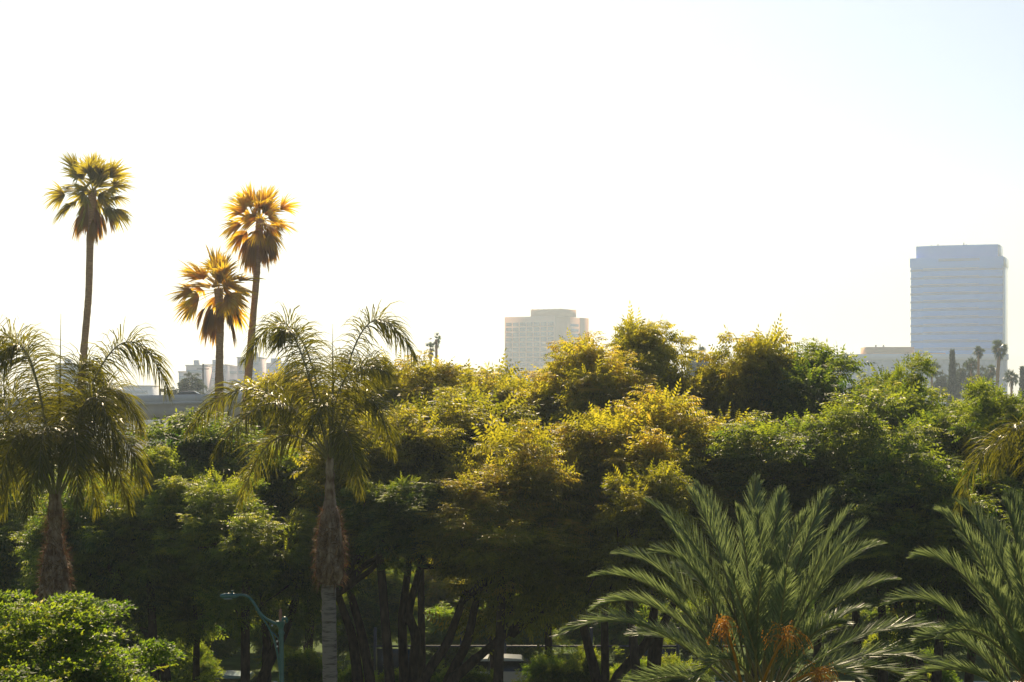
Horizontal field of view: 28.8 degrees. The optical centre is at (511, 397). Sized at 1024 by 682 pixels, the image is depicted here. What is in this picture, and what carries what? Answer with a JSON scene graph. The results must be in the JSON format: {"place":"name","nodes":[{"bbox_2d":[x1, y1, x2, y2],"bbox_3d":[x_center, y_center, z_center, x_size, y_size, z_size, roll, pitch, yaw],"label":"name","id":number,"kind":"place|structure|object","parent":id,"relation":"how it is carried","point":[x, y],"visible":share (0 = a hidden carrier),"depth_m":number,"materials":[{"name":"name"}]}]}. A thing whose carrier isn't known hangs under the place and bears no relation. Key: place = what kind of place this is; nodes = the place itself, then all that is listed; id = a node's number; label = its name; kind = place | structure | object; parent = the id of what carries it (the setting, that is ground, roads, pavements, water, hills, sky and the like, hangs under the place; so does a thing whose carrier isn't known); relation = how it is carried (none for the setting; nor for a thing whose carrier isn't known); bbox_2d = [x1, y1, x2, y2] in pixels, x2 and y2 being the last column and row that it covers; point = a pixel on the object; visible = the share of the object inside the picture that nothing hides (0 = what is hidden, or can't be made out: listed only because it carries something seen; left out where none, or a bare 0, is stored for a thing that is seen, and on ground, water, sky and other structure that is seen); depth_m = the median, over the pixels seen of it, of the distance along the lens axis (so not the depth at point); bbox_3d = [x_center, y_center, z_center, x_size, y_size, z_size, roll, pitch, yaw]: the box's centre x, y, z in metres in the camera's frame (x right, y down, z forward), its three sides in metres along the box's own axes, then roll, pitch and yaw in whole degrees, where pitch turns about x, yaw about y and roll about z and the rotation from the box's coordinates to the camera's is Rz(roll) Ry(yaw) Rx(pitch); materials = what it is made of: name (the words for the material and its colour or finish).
{"place":"outdoors","nodes":[
{"label":"outdoors","id":0,"kind":"place"},
{"bbox_2d":[54,359,88,425],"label":"building","id":1,"kind":"structure","parent":0,"point":[62,377],"depth_m":820.00,"materials":[{"name":"concrete"}]},
{"bbox_2d":[1,419,235,473],"bbox_3d":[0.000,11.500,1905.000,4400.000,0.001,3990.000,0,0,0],"label":"ground","id":2,"kind":"structure","parent":0,"point":[115,439],"depth_m":525.05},
{"bbox_2d":[159,387,179,443],"bbox_3d":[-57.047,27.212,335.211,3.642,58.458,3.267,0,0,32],"label":"tree","id":3,"kind":"object","parent":2,"relation":"on","point":[175,391],"visible":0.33,"depth_m":334.65,"materials":[{"name":"green plant"}]},
{"bbox_2d":[0,392,339,464],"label":"overpass","id":4,"kind":"object","parent":2,"relation":"on","point":[156,406],"visible":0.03,"depth_m":250.50,"materials":[{"name":"concrete"}]},
{"bbox_2d":[177,372,207,393],"bbox_3d":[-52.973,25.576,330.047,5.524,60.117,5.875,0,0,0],"label":"tree","id":5,"kind":"object","parent":2,"relation":"on","point":[184,384],"visible":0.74,"depth_m":329.33,"materials":[{"name":"green plant"}]},
{"bbox_2d":[237,356,337,654],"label":"canopy tree","id":6,"kind":"object","parent":2,"relation":"on","point":[274,432],"visible":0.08,"depth_m":71.87,"materials":[{"name":"green plant"}]},
{"bbox_2d":[429,333,440,365],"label":"fan palm","id":7,"kind":"object","parent":2,"relation":"on","point":[436,342],"visible":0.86,"depth_m":299.86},
{"bbox_2d":[417,347,522,674],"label":"canopy tree","id":8,"kind":"object","parent":2,"relation":"on","point":[506,374],"depth_m":69.14,"materials":[{"name":"green plant"}]},
{"bbox_2d":[690,344,708,378],"bbox_3d":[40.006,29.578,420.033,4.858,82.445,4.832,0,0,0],"label":"tree","id":9,"kind":"object","parent":2,"relation":"on","point":[696,364],"visible":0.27,"depth_m":418.90,"materials":[{"name":"green plant"}]},
{"bbox_2d":[923,360,942,401],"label":"fan palm","id":10,"kind":"object","parent":2,"relation":"on","point":[937,365],"visible":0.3,"depth_m":407.52,"materials":[{"name":"plant"}]},
{"bbox_2d":[933,370,947,405],"bbox_3d":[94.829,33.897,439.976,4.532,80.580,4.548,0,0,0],"label":"tree","id":11,"kind":"object","parent":2,"relation":"on","point":[941,380],"visible":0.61,"depth_m":439.35,"materials":[{"name":"green plant"}]},
{"bbox_2d":[946,349,958,404],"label":"cypress tree","id":12,"kind":"object","parent":2,"relation":"on","point":[952,381],"visible":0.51,"depth_m":414.52,"materials":[{"name":"green plant"}]},
{"bbox_2d":[955,361,974,406],"bbox_3d":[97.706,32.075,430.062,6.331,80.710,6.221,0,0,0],"label":"tree","id":13,"kind":"object","parent":2,"relation":"on","point":[961,376],"visible":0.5,"depth_m":428.92,"materials":[{"name":"green plant"}]},
{"bbox_2d":[964,357,980,386],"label":"fan palm","id":14,"kind":"object","parent":2,"relation":"on","point":[970,368],"visible":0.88,"depth_m":411.74,"materials":[{"name":"plant"}]},
{"bbox_2d":[973,346,984,380],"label":"fan palm","id":15,"kind":"object","parent":2,"relation":"on","point":[978,352],"visible":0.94,"depth_m":403.77,"materials":[{"name":"plant"}]},
{"bbox_2d":[984,364,995,388],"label":"fan palm","id":16,"kind":"object","parent":2,"relation":"on","point":[992,372],"visible":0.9,"depth_m":415.74,"materials":[{"name":"plant"}]},
{"bbox_2d":[991,339,1008,391],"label":"fan palm","id":17,"kind":"object","parent":2,"relation":"on","point":[997,349],"visible":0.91,"depth_m":399.69,"materials":[{"name":"plant"}]},
{"bbox_2d":[1003,369,1019,396],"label":"fan palm","id":18,"kind":"object","parent":2,"relation":"on","point":[1008,377],"visible":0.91,"depth_m":419.83,"materials":[{"name":"plant"}]},
{"bbox_2d":[1018,366,1023,399],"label":"cypress tree","id":19,"kind":"object","parent":2,"relation":"on","point":[1021,379],"visible":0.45,"depth_m":429.63,"materials":[{"name":"green plant"}]},
{"bbox_2d":[116,385,158,424],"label":"building","id":20,"kind":"structure","parent":0,"point":[148,389],"depth_m":860.00,"materials":[{"name":"concrete"}]},
{"bbox_2d":[185,360,211,421],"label":"building","id":21,"kind":"structure","parent":0,"point":[196,367],"depth_m":886.91,"materials":[{"name":"concrete"}]},
{"bbox_2d":[204,360,234,422],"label":"building","id":22,"kind":"structure","parent":0,"point":[226,370],"depth_m":910.00,"materials":[{"name":"concrete"}]},
{"bbox_2d":[229,366,236,422],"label":"building","id":23,"kind":"structure","parent":0,"point":[233,373],"depth_m":920.00,"materials":[{"name":"concrete"}]},
{"bbox_2d":[215,670,272,681],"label":"parked car","id":24,"kind":"object","parent":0,"point":[231,676],"visible":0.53,"depth_m":71.97,"materials":[{"name":"silver paint"}]},
{"bbox_2d":[236,352,266,392],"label":"building","id":25,"kind":"structure","parent":0,"point":[259,367],"depth_m":900.00,"materials":[{"name":"concrete"}]},
{"bbox_2d":[266,358,300,377],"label":"building","id":26,"kind":"structure","parent":0,"point":[271,366],"depth_m":940.00,"materials":[{"name":"concrete"}]},
{"bbox_2d":[473,654,531,681],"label":"parked car","id":27,"kind":"object","parent":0,"point":[512,662],"visible":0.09,"depth_m":76.66,"materials":[{"name":"silver metal"}]},
{"bbox_2d":[0,567,1021,680],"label":"lawn","id":28,"kind":"structure","parent":0,"point":[234,663],"depth_m":85.51,"materials":[{"name":"green plant"}]},
{"bbox_2d":[42,150,136,435],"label":"fan palm","id":29,"kind":"object","parent":28,"relation":"on","point":[90,219],"visible":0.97,"depth_m":99.83,"materials":[{"name":"green plant"}]},
{"bbox_2d":[99,601,143,639],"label":"shrub","id":30,"kind":"object","parent":28,"relation":"on","point":[128,625],"visible":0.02,"depth_m":82.87,"materials":[{"name":"green plant"}]},
{"bbox_2d":[177,611,240,660],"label":"shrub","id":31,"kind":"object","parent":28,"relation":"on","point":[221,648],"visible":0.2,"depth_m":82.73,"materials":[{"name":"green plant"}]},
{"bbox_2d":[166,244,265,425],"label":"fan palm","id":32,"kind":"object","parent":28,"relation":"on","point":[228,310],"visible":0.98,"depth_m":95.76,"materials":[{"name":"yellow plant"}]},
{"bbox_2d":[217,181,301,421],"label":"fan palm","id":33,"kind":"object","parent":28,"relation":"on","point":[259,246],"visible":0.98,"depth_m":97.81,"materials":[{"name":"yellow plant"}]},
{"bbox_2d":[250,598,321,672],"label":"shrub","id":34,"kind":"object","parent":28,"relation":"on","point":[256,640],"visible":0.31,"depth_m":82.62,"materials":[{"name":"green plant"}]},
{"bbox_2d":[313,588,408,669],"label":"shrub","id":35,"kind":"object","parent":28,"relation":"on","point":[342,643],"visible":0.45,"depth_m":82.39,"materials":[{"name":"green plant"}]},
{"bbox_2d":[343,560,417,666],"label":"bushy tree","id":36,"kind":"object","parent":28,"relation":"on","point":[394,587],"visible":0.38,"depth_m":83.15,"materials":[{"name":"green plant"}]},
{"bbox_2d":[387,561,428,648],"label":"shrub","id":37,"kind":"object","parent":28,"relation":"on","point":[415,611],"visible":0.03,"depth_m":88.57,"materials":[{"name":"green plant"}]},
{"bbox_2d":[417,559,472,611],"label":"bushy tree","id":38,"kind":"object","parent":28,"relation":"on","point":[435,594],"visible":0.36,"depth_m":87.51,"materials":[{"name":"green plant"}]},
{"bbox_2d":[410,598,487,669],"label":"shrub","id":39,"kind":"object","parent":28,"relation":"on","point":[437,637],"visible":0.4,"depth_m":82.94,"materials":[{"name":"green plant"}]},
{"bbox_2d":[479,591,565,658],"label":"shrub","id":40,"kind":"object","parent":28,"relation":"on","point":[530,651],"visible":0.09,"depth_m":82.91,"materials":[{"name":"green plant"}]},
{"bbox_2d":[374,627,744,680],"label":"metal fence","id":41,"kind":"object","parent":28,"relation":"on","point":[378,662],"visible":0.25,"depth_m":80.56,"materials":[{"name":"grey metal"}]},
{"bbox_2d":[544,620,593,653],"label":"shrub","id":42,"kind":"object","parent":28,"relation":"on","point":[566,639],"visible":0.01,"depth_m":88.95,"materials":[{"name":"green plant"}]},
{"bbox_2d":[559,612,597,653],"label":"bushy tree","id":43,"kind":"object","parent":28,"relation":"on","point":[577,636],"depth_m":85.58,"materials":[{"name":"green plant"}]},
{"bbox_2d":[576,602,660,668],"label":"shrub","id":44,"kind":"object","parent":28,"relation":"on","point":[617,632],"visible":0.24,"depth_m":82.72,"materials":[{"name":"green plant"}]},
{"bbox_2d":[639,583,688,629],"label":"shrub","id":45,"kind":"object","parent":28,"relation":"on","point":[664,602],"visible":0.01,"depth_m":88.41,"materials":[{"name":"green plant"}]},
{"bbox_2d":[658,592,738,665],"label":"shrub","id":46,"kind":"object","parent":28,"relation":"on","point":[685,653],"visible":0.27,"depth_m":82.78,"materials":[{"name":"green plant"}]},
{"bbox_2d":[697,568,749,651],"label":"shrub","id":47,"kind":"object","parent":28,"relation":"on","point":[728,593],"visible":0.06,"depth_m":88.48,"materials":[{"name":"green plant"}]},
{"bbox_2d":[729,587,814,672],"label":"shrub","id":48,"kind":"object","parent":28,"relation":"on","point":[805,657],"visible":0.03,"depth_m":82.79,"materials":[{"name":"green plant"}]},
{"bbox_2d":[795,569,877,633],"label":"bushy tree","id":49,"kind":"object","parent":28,"relation":"on","point":[869,597],"visible":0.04,"depth_m":86.52,"materials":[{"name":"green plant"}]},
{"bbox_2d":[822,600,901,658],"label":"shrub","id":50,"kind":"object","parent":28,"relation":"on","point":[829,636],"visible":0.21,"depth_m":82.71,"materials":[{"name":"green plant"}]},
{"bbox_2d":[895,601,968,661],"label":"shrub","id":51,"kind":"object","parent":28,"relation":"on","point":[951,649],"visible":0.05,"depth_m":82.98,"materials":[{"name":"green plant"}]},
{"bbox_2d":[0,0,1023,397],"label":"sky","id":52,"kind":"structure","parent":0,"point":[706,166],"materials":[{"name":"white"}]},
{"bbox_2d":[505,308,588,384],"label":"office block","id":53,"kind":"structure","parent":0,"point":[527,339],"depth_m":1310.19,"materials":[{"name":"concrete"}]},
{"bbox_2d":[832,345,1008,408],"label":"podium building","id":54,"kind":"structure","parent":0,"point":[885,357],"depth_m":1120.00,"materials":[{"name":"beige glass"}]},
{"bbox_2d":[910,243,1008,393],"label":"office tower","id":55,"kind":"structure","parent":0,"point":[959,299],"depth_m":1199.85,"materials":[{"name":"glass"}]},
{"label":"lawn","id":56,"kind":"structure","parent":0,"visible":0},
{"bbox_2d":[0,431,108,624],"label":"canopy tree","id":57,"kind":"object","parent":56,"relation":"on","point":[10,569],"visible":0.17,"depth_m":59.58,"materials":[{"name":"green plant"}]},
{"bbox_2d":[0,316,174,633],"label":"feather palm","id":58,"kind":"object","parent":56,"relation":"on","point":[28,451],"visible":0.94,"depth_m":42.70,"materials":[{"name":"green plant"}]},
{"bbox_2d":[0,588,186,681],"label":"leafy tree","id":59,"kind":"object","parent":56,"relation":"on","point":[54,653],"visible":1,"depth_m":27.77,"materials":[{"name":"green plant"}]},
{"bbox_2d":[8,470,226,681],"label":"canopy tree","id":60,"kind":"object","parent":56,"relation":"on","point":[103,583],"visible":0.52,"depth_m":55.60,"materials":[{"name":"green plant"}]},
{"bbox_2d":[75,442,234,681],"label":"canopy tree","id":61,"kind":"object","parent":56,"relation":"on","point":[117,520],"visible":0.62,"depth_m":54.97,"materials":[{"name":"green plant"}]},
{"bbox_2d":[18,406,306,681],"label":"canopy tree","id":62,"kind":"object","parent":56,"relation":"on","point":[199,447],"visible":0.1,"depth_m":58.07,"materials":[{"name":"green plant"}]},
{"bbox_2d":[160,642,225,681],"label":"shrub","id":63,"kind":"object","parent":56,"relation":"on","point":[207,660],"visible":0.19,"depth_m":65.74,"materials":[{"name":"green plant"}]},
{"bbox_2d":[124,574,289,681],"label":"canopy tree","id":64,"kind":"object","parent":56,"relation":"on","point":[185,618],"visible":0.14,"depth_m":62.00,"materials":[{"name":"green plant"}]},
{"bbox_2d":[143,462,319,681],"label":"canopy tree","id":65,"kind":"object","parent":56,"relation":"on","point":[203,539],"visible":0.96,"depth_m":53.68,"materials":[{"name":"green plant"}]},
{"bbox_2d":[220,590,287,681],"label":"street lamp","id":66,"kind":"object","parent":56,"relation":"on","point":[280,623],"visible":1,"depth_m":49.97,"materials":[{"name":"metal"}]},
{"bbox_2d":[182,299,418,681],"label":"feather palm","id":67,"kind":"object","parent":56,"relation":"on","point":[329,565],"visible":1,"depth_m":44.79,"materials":[{"name":"green plant"}]},
{"bbox_2d":[209,439,392,681],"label":"canopy tree","id":68,"kind":"object","parent":56,"relation":"on","point":[303,588],"visible":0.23,"depth_m":57.26,"materials":[{"name":"green plant"}]},
{"bbox_2d":[275,644,342,681],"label":"shrub","id":69,"kind":"object","parent":56,"relation":"on","point":[300,666],"visible":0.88,"depth_m":65.10,"materials":[{"name":"green plant"}]},
{"bbox_2d":[337,650,378,681],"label":"shrub","id":70,"kind":"object","parent":56,"relation":"on","point":[345,676],"visible":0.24,"depth_m":66.33,"materials":[{"name":"green plant"}]},
{"bbox_2d":[281,400,485,681],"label":"canopy tree","id":71,"kind":"object","parent":56,"relation":"on","point":[414,440],"visible":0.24,"depth_m":56.30,"materials":[{"name":"green plant"}]},
{"bbox_2d":[376,667,398,681],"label":"shrub","id":72,"kind":"object","parent":56,"relation":"on","point":[381,678],"visible":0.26,"depth_m":65.46,"materials":[{"name":"green plant"}]},
{"bbox_2d":[336,471,464,681],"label":"canopy tree","id":73,"kind":"object","parent":56,"relation":"on","point":[390,515],"visible":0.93,"depth_m":53.78,"materials":[{"name":"green plant"}]},
{"bbox_2d":[316,346,511,681],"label":"canopy tree","id":74,"kind":"object","parent":56,"relation":"on","point":[406,382],"visible":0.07,"depth_m":66.41,"materials":[{"name":"green plant"}]},
{"bbox_2d":[336,380,543,681],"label":"canopy tree","id":75,"kind":"object","parent":56,"relation":"on","point":[462,412],"visible":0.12,"depth_m":58.90,"materials":[{"name":"green plant"}]},
{"bbox_2d":[430,660,482,681],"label":"shrub","id":76,"kind":"object","parent":56,"relation":"on","point":[471,676],"visible":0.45,"depth_m":65.00,"materials":[{"name":"green plant"}]},
{"bbox_2d":[478,665,493,681],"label":"shrub","id":77,"kind":"object","parent":56,"relation":"on","point":[487,677],"visible":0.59,"depth_m":65.41,"materials":[{"name":"green plant"}]},
{"bbox_2d":[409,459,595,681],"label":"canopy tree","id":78,"kind":"object","parent":56,"relation":"on","point":[472,527],"visible":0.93,"depth_m":53.68,"materials":[{"name":"green plant"}]},
{"bbox_2d":[484,366,551,657],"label":"canopy tree","id":79,"kind":"object","parent":56,"relation":"on","point":[512,386],"visible":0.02,"depth_m":66.35,"materials":[{"name":"green plant"}]},
{"bbox_2d":[511,669,552,681],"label":"shrub","id":80,"kind":"object","parent":56,"relation":"on","point":[536,680],"visible":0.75,"depth_m":65.71,"materials":[{"name":"green plant"}]},
{"bbox_2d":[419,413,658,681],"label":"canopy tree","id":81,"kind":"object","parent":56,"relation":"on","point":[531,462],"visible":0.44,"depth_m":55.65,"materials":[{"name":"green plant"}]},
{"bbox_2d":[519,639,578,681],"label":"shrub","id":82,"kind":"object","parent":56,"relation":"on","point":[536,666],"visible":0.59,"depth_m":66.00,"materials":[{"name":"green plant"}]},
{"bbox_2d":[545,644,613,681],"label":"shrub","id":83,"kind":"object","parent":56,"relation":"on","point":[575,668],"visible":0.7,"depth_m":65.33,"materials":[{"name":"green plant"}]},
{"bbox_2d":[509,327,695,681],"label":"canopy tree","id":84,"kind":"object","parent":56,"relation":"on","point":[579,377],"visible":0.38,"depth_m":63.35,"materials":[{"name":"green plant"}]},
{"bbox_2d":[517,378,734,681],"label":"canopy tree","id":85,"kind":"object","parent":56,"relation":"on","point":[678,431],"visible":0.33,"depth_m":57.02,"materials":[{"name":"yellow leaf"},{"name":"bark"}]},
{"bbox_2d":[609,645,646,681],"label":"shrub","id":86,"kind":"object","parent":56,"relation":"on","point":[643,662],"visible":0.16,"depth_m":66.40,"materials":[{"name":"green plant"}]},
{"bbox_2d":[554,457,720,681],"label":"canopy tree","id":87,"kind":"object","parent":56,"relation":"on","point":[633,518],"visible":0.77,"depth_m":53.54,"materials":[{"name":"yellow leaf"},{"name":"bark"}]},
{"bbox_2d":[607,301,742,674],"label":"canopy tree","id":88,"kind":"object","parent":56,"relation":"on","point":[643,337],"visible":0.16,"depth_m":65.84,"materials":[{"name":"green plant"}]},
{"bbox_2d":[660,650,723,681],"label":"shrub","id":89,"kind":"object","parent":56,"relation":"on","point":[667,659],"visible":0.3,"depth_m":65.67,"materials":[{"name":"green plant"}]},
{"bbox_2d":[638,402,806,681],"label":"canopy tree","id":90,"kind":"object","parent":56,"relation":"on","point":[658,641],"visible":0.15,"depth_m":57.18,"materials":[{"name":"green plant"}]},
{"bbox_2d":[690,313,805,677],"bbox_3d":[7.450,4.397,65.885,5.230,14.459,7.226,0,0,0],"label":"canopy tree","id":91,"kind":"object","parent":56,"relation":"on","point":[748,357],"visible":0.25,"depth_m":64.39,"materials":[{"name":"green plant"}]},
{"bbox_2d":[552,474,969,681],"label":"date palm","id":92,"kind":"object","parent":56,"relation":"on","point":[763,586],"visible":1,"depth_m":29.84,"materials":[{"name":"green plant"}]},
{"bbox_2d":[744,336,873,681],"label":"canopy tree","id":93,"kind":"object","parent":56,"relation":"on","point":[817,379],"visible":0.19,"depth_m":63.84,"materials":[{"name":"green plant"}]},
{"bbox_2d":[701,386,943,681],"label":"canopy tree","id":94,"kind":"object","parent":56,"relation":"on","point":[803,442],"visible":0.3,"depth_m":56.48,"materials":[{"name":"green plant"}]},
{"bbox_2d":[831,350,949,681],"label":"canopy tree","id":95,"kind":"object","parent":56,"relation":"on","point":[920,362],"visible":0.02,"depth_m":63.74,"materials":[{"name":"green plant"}]},
{"bbox_2d":[852,629,931,681],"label":"shrub","id":96,"kind":"object","parent":56,"relation":"on","point":[872,673],"visible":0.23,"depth_m":64.57,"materials":[{"name":"green plant"}]},
{"bbox_2d":[797,425,1023,681],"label":"canopy tree","id":97,"kind":"object","parent":56,"relation":"on","point":[888,487],"visible":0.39,"depth_m":54.67,"materials":[{"name":"green plant"}]},
{"bbox_2d":[862,374,972,681],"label":"canopy tree","id":98,"kind":"object","parent":56,"relation":"on","point":[920,404],"visible":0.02,"depth_m":61.92,"materials":[{"name":"green plant"}]},
{"bbox_2d":[854,478,1010,681],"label":"canopy tree","id":99,"kind":"object","parent":56,"relation":"on","point":[942,532],"visible":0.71,"depth_m":53.46,"materials":[{"name":"green plant"}]},
{"bbox_2d":[920,640,962,681],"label":"shrub","id":100,"kind":"object","parent":56,"relation":"on","point":[949,675],"visible":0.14,"depth_m":65.86,"materials":[{"name":"green plant"}]},
{"bbox_2d":[877,468,1023,678],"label":"canopy tree","id":101,"kind":"object","parent":56,"relation":"on","point":[977,604],"visible":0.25,"depth_m":53.87,"materials":[{"name":"green plant"}]},
{"bbox_2d":[879,488,1023,681],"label":"date palm","id":102,"kind":"object","parent":56,"relation":"on","point":[1001,611],"visible":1,"depth_m":27.10,"materials":[{"name":"green plant"}]},
{"bbox_2d":[897,387,1018,681],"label":"canopy tree","id":103,"kind":"object","parent":56,"relation":"on","point":[949,448],"visible":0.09,"depth_m":59.78,"materials":[{"name":"green plant"}]},
{"bbox_2d":[943,375,1023,681],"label":"canopy tree","id":104,"kind":"object","parent":56,"relation":"on","point":[982,408],"visible":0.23,"depth_m":57.54,"materials":[{"name":"green plant"}]},
{"bbox_2d":[953,406,1023,517],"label":"feather palm","id":105,"kind":"object","parent":56,"relation":"on","point":[1000,444],"visible":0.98,"depth_m":47.85,"materials":[{"name":"green plant"}]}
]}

